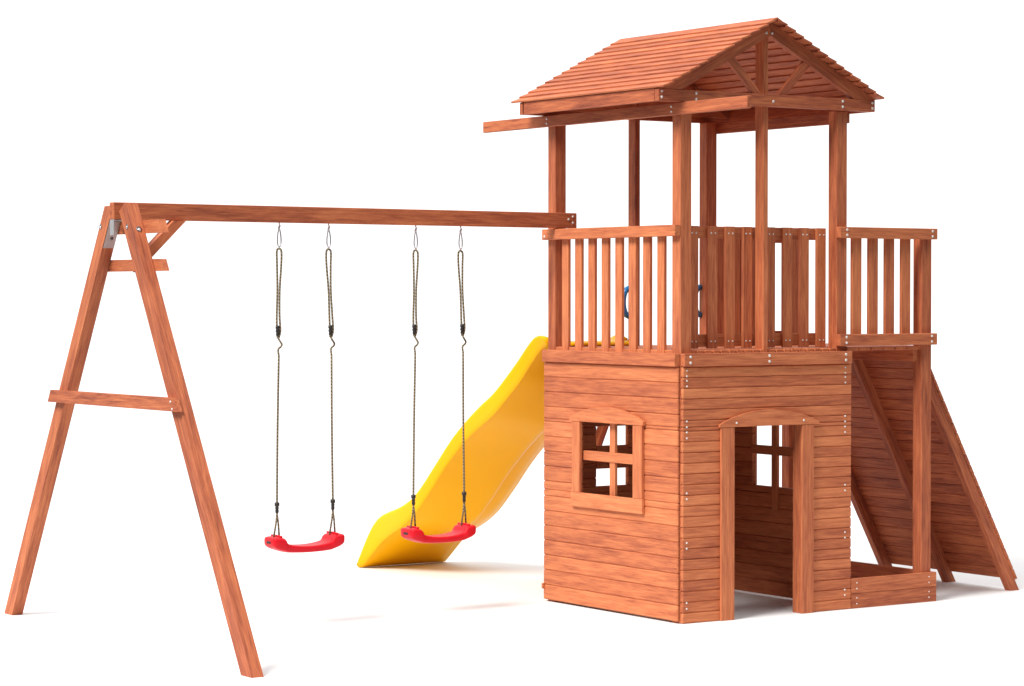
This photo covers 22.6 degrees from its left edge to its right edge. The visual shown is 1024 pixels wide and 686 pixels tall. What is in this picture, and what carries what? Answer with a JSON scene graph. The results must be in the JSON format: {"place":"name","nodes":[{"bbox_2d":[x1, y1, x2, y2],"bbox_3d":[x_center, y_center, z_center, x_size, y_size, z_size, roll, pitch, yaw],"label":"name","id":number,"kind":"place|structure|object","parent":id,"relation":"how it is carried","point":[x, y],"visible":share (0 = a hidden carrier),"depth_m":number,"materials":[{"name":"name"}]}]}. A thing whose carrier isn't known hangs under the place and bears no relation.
{"place":"outdoors","nodes":[
{"label":"outdoors","id":0,"kind":"place"},
{"bbox_2d":[0,528,1023,685],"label":"ground","id":1,"kind":"structure","parent":0,"point":[477,609],"depth_m":14.06,"materials":[{"name":"white"}]},
{"bbox_2d":[4,202,576,677],"bbox_3d":[-0.833,0.405,14.349,3.101,2.323,3.006,-1,1,-34],"label":"swing set","id":2,"kind":"object","parent":1,"relation":"on","point":[134,222],"visible":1,"depth_m":13.66,"materials":[{"name":"brown wood"}]},
{"bbox_2d":[264,223,344,552],"bbox_3d":[-1.150,0.247,14.198,0.457,1.823,0.148,-1,1,-34],"label":"swing","id":3,"kind":"object","parent":2,"relation":"hanging from","point":[330,540],"visible":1,"depth_m":14.16,"materials":[{"name":"red plastic"}]},
{"bbox_2d":[401,225,475,542],"bbox_3d":[-0.423,0.237,14.739,0.457,1.823,0.148,-1,1,-36],"label":"swing","id":4,"kind":"object","parent":2,"relation":"hanging from","point":[461,531],"visible":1,"depth_m":14.70,"materials":[{"name":"red plastic"}]},
{"bbox_2d":[356,335,628,567],"bbox_3d":[-0.099,0.731,16.435,0.706,1.591,2.343,-1,1,-34],"label":"slide","id":5,"kind":"object","parent":1,"relation":"on","point":[504,433],"visible":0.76,"depth_m":16.47,"materials":[{"name":"yellow plastic"}]},
{"bbox_2d":[596,426,608,445],"bbox_3d":[0.671,0.749,16.306,0.467,1.560,0.953,-1,1,-34],"label":"ladder","id":6,"kind":"object","parent":1,"relation":"on","point":[601,431],"depth_m":16.07,"materials":[{"name":"brown wood"}]},
{"bbox_2d":[483,17,937,623],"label":"playhouse tower","id":7,"kind":"structure","parent":1,"relation":"on","point":[689,521],"depth_m":14.84,"materials":[{"name":"brown wood"}]},
{"bbox_2d":[584,426,627,485],"bbox_3d":[0.605,0.730,15.647,0.400,0.444,0.037,-1,1,-34],"label":"window","id":8,"kind":"structure","parent":7,"relation":"in","point":[605,448],"depth_m":15.65,"materials":[{"name":"brown wood"}]},
{"bbox_2d":[569,407,645,513],"bbox_3d":[0.564,0.668,14.819,0.062,0.595,0.720,-1,1,-34],"label":"window","id":9,"kind":"structure","parent":7,"relation":"in","point":[614,416],"depth_m":14.80,"materials":[{"name":"brown wood"}]},
{"bbox_2d":[751,425,792,509],"bbox_3d":[1.607,0.681,15.505,0.061,0.657,0.635,-1,1,-34],"label":"window","id":10,"kind":"structure","parent":7,"relation":"in","point":[775,450],"depth_m":15.49,"materials":[{"name":"brown wood"}]},
{"bbox_2d":[850,561,935,608],"bbox_3d":[1.892,1.452,15.721,0.674,0.176,1.337,-1,1,-34],"label":"sandbox","id":11,"kind":"object","parent":1,"relation":"on","point":[874,585],"visible":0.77,"depth_m":15.21,"materials":[{"name":"brown wood"}]},
{"bbox_2d":[850,360,1018,590],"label":"climbing ramp","id":12,"kind":"structure","parent":1,"relation":"on","point":[965,537],"depth_m":16.08,"materials":[{"name":"brown wood"}]},
{"bbox_2d":[0,0,1023,554],"label":"sky","id":13,"kind":"structure","parent":0,"point":[383,104],"materials":[{"name":"white"}]}
]}

